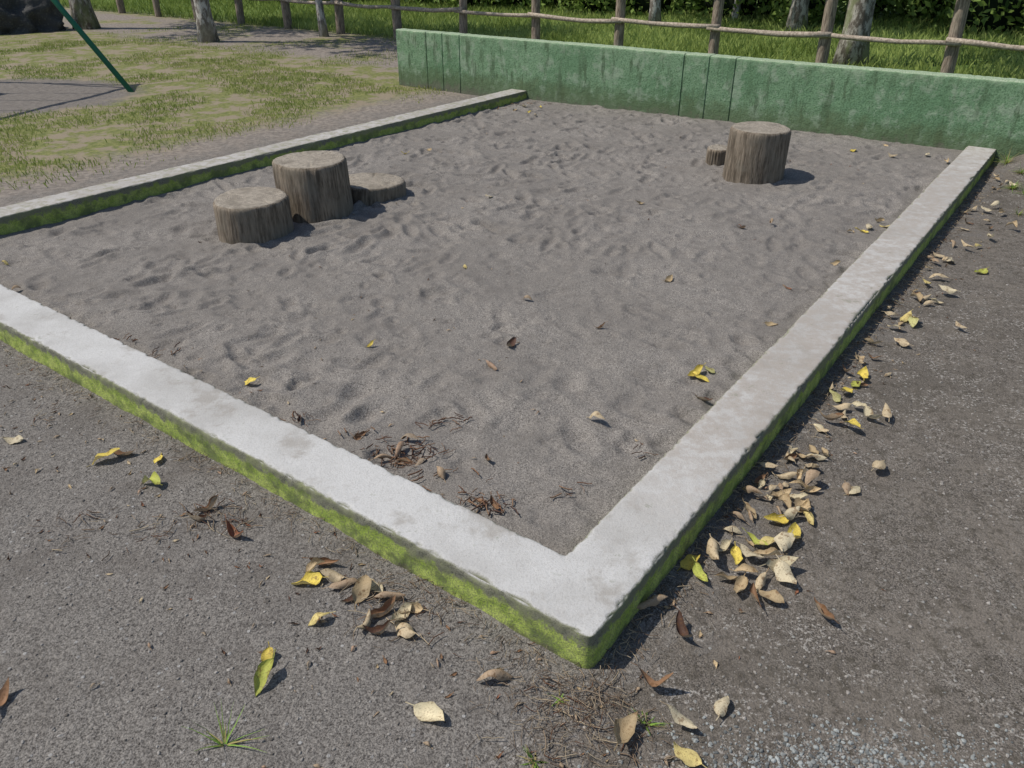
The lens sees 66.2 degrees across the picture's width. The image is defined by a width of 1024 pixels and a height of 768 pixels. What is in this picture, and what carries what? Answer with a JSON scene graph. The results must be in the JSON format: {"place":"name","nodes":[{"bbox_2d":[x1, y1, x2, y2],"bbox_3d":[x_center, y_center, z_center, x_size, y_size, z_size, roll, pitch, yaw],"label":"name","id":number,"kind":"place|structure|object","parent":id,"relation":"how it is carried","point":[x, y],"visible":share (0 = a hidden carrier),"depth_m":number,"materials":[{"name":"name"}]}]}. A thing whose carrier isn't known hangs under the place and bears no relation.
{"place":"outdoors","nodes":[
{"label":"outdoors","id":0,"kind":"place"},
{"bbox_2d":[0,22,453,192],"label":"lawn grass","id":1,"kind":"structure","parent":0,"point":[44,44],"depth_m":8.74,"materials":[{"name":"green plant"}]},
{"bbox_2d":[60,0,551,35],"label":"tall grass","id":2,"kind":"structure","parent":0,"point":[169,6],"depth_m":16.80,"materials":[{"name":"green plant"}]},
{"bbox_2d":[0,0,1023,767],"bbox_3d":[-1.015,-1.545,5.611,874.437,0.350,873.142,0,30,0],"label":"ground","id":3,"kind":"structure","parent":0,"point":[894,500],"depth_m":2.11,"materials":[{"name":"grey gravel"}]},
{"bbox_2d":[0,0,65,34],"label":"boulder","id":4,"kind":"object","parent":3,"relation":"on","point":[23,16],"visible":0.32,"depth_m":13.76,"materials":[{"name":"grey stone"}]},
{"bbox_2d":[68,0,100,29],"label":"tree","id":5,"kind":"object","parent":3,"relation":"on","point":[83,15],"visible":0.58,"depth_m":14.27,"materials":[{"name":"grey plant"}]},
{"bbox_2d":[51,0,134,91],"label":"frame","id":6,"kind":"object","parent":3,"relation":"on","point":[91,44],"visible":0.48,"depth_m":8.48,"materials":[{"name":"green paint"}]},
{"bbox_2d":[193,0,219,42],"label":"tree","id":7,"kind":"object","parent":3,"relation":"on","point":[206,28],"visible":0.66,"depth_m":12.47,"materials":[{"name":"grey plant"}]},
{"bbox_2d":[185,702,268,752],"bbox_3d":[-0.602,0.728,1.658,0.186,0.087,0.107,10,31,17],"label":"weed plant","id":8,"kind":"object","parent":3,"relation":"on","point":[218,741],"visible":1,"depth_m":1.68,"materials":[{"name":"green plant"}]},
{"bbox_2d":[213,186,293,243],"bbox_3d":[-1.459,-0.904,4.468,0.417,0.333,0.461,0,30,0],"label":"tree stump","id":9,"kind":"object","parent":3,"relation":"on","point":[259,214],"visible":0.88,"depth_m":4.29,"materials":[{"name":"brown wood"}]},
{"bbox_2d":[272,150,353,222],"bbox_3d":[-1.204,-1.151,4.775,0.456,0.437,0.465,-1,30,1],"label":"tree stump","id":10,"kind":"object","parent":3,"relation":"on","point":[314,186],"visible":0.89,"depth_m":4.59,"materials":[{"name":"brown wood"}]},
{"bbox_2d":[315,0,328,36],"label":"tree","id":11,"kind":"object","parent":3,"relation":"on","point":[322,27],"visible":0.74,"depth_m":13.21,"materials":[{"name":"grey plant"}]},
{"bbox_2d":[349,173,405,205],"bbox_3d":[-0.906,-1.226,5.123,0.429,0.212,0.398,2,31,-1],"label":"tree stump","id":12,"kind":"object","parent":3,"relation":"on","point":[368,189],"visible":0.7,"depth_m":5.00,"materials":[{"name":"brown wood"}]},
{"bbox_2d":[0,98,962,555],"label":"sand","id":13,"kind":"structure","parent":3,"relation":"on","point":[574,244],"depth_m":3.77,"materials":[{"name":"grey sand"}]},
{"bbox_2d":[705,144,726,165],"bbox_3d":[1.498,-1.625,5.756,0.171,0.226,0.182,0,33,0],"label":"tree stump","id":14,"kind":"object","parent":13,"relation":"on","point":[715,154],"visible":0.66,"depth_m":5.67,"materials":[{"name":"brown wood"}]},
{"bbox_2d":[722,121,790,184],"bbox_3d":[1.652,-1.520,5.343,0.414,0.452,0.424,1,30,-1],"label":"tree stump","id":15,"kind":"object","parent":13,"relation":"on","point":[756,152],"visible":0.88,"depth_m":5.17,"materials":[{"name":"brown wood"}]},
{"bbox_2d":[0,89,995,668],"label":"sandbox curb","id":16,"kind":"structure","parent":3,"relation":"on","point":[594,589],"depth_m":2.48,"materials":[{"name":"grey concrete"}]},
{"bbox_2d":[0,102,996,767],"bbox_3d":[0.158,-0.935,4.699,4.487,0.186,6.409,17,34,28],"label":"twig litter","id":17,"kind":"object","parent":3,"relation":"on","point":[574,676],"visible":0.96,"depth_m":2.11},
{"bbox_2d":[0,103,1018,767],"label":"fallen leaves","id":18,"kind":"object","parent":3,"relation":"on","point":[624,729],"visible":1,"depth_m":2.15,"materials":[{"name":"yellow plant"}]},
{"bbox_2d":[516,745,547,767],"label":"weed plant","id":19,"kind":"object","parent":3,"relation":"on","point":[533,763],"visible":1,"depth_m":1.64,"materials":[{"name":"green plant"}]},
{"bbox_2d":[58,0,1023,72],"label":"wooden fence","id":20,"kind":"object","parent":3,"relation":"on","point":[954,41],"visible":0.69,"depth_m":10.04,"materials":[{"name":"brown wood"}]},
{"bbox_2d":[547,690,568,707],"bbox_3d":[0.105,0.708,1.770,0.049,0.008,0.047,-3,30,-6],"label":"weed plant","id":21,"kind":"object","parent":3,"relation":"on","point":[559,699],"visible":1,"depth_m":1.77,"materials":[{"name":"green plant"}]},
{"bbox_2d":[214,0,1023,38],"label":"hedge","id":22,"kind":"object","parent":3,"relation":"on","point":[1003,15],"visible":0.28,"depth_m":13.49,"materials":[{"name":"green plant"}]},
{"bbox_2d":[228,0,1023,78],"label":"tall grass","id":23,"kind":"structure","parent":3,"relation":"on","point":[586,29],"depth_m":12.61,"materials":[{"name":"green plant"}]},
{"bbox_2d":[631,710,669,735],"bbox_3d":[0.300,0.726,1.719,0.065,0.028,0.086,-23,37,-34],"label":"weed plant","id":24,"kind":"object","parent":3,"relation":"on","point":[650,724],"visible":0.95,"depth_m":1.72,"materials":[{"name":"green plant"}]},
{"bbox_2d":[648,0,661,28],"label":"tree","id":25,"kind":"object","parent":3,"relation":"on","point":[655,11],"visible":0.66,"depth_m":13.66,"materials":[{"name":"grey plant"}]},
{"bbox_2d":[396,28,1023,161],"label":"concrete wall","id":26,"kind":"structure","parent":3,"relation":"on","point":[945,110],"depth_m":6.82,"materials":[{"name":"green concrete"}]},
{"bbox_2d":[730,0,740,19],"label":"tree","id":27,"kind":"object","parent":3,"relation":"on","point":[734,13],"visible":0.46,"depth_m":14.13,"materials":[{"name":"grey plant"}]},
{"bbox_2d":[785,0,809,31],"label":"tree","id":28,"kind":"object","parent":3,"relation":"on","point":[798,15],"visible":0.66,"depth_m":12.82,"materials":[{"name":"grey plant"}]},
{"bbox_2d":[832,0,875,66],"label":"tree","id":29,"kind":"object","parent":3,"relation":"on","point":[859,18],"visible":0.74,"depth_m":9.93,"materials":[{"name":"grey plant"}]},
{"bbox_2d":[994,147,1019,165],"bbox_3d":[3.614,-1.661,5.707,0.273,0.113,0.265,0,30,0],"label":"weed plant","id":30,"kind":"object","parent":3,"relation":"on","point":[1006,160],"visible":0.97,"depth_m":5.74,"materials":[{"name":"green plant"}]},
{"bbox_2d":[1004,179,1022,190],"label":"weed plant","id":31,"kind":"object","parent":3,"relation":"on","point":[1012,187],"visible":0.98,"depth_m":5.30,"materials":[{"name":"green plant"}]},
{"bbox_2d":[1011,163,1023,173],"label":"weed plant","id":32,"kind":"object","parent":3,"relation":"on","point":[1020,171],"visible":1,"depth_m":5.52,"materials":[{"name":"green plant"}]},
{"bbox_2d":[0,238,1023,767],"bbox_3d":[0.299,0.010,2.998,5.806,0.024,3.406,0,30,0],"label":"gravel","id":33,"kind":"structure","parent":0,"point":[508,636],"depth_m":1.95,"materials":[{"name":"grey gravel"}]},
{"bbox_2d":[547,692,1023,767],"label":"gravel","id":34,"kind":"structure","parent":0,"point":[823,761],"depth_m":1.66,"materials":[{"name":"grey gravel"}]}
]}

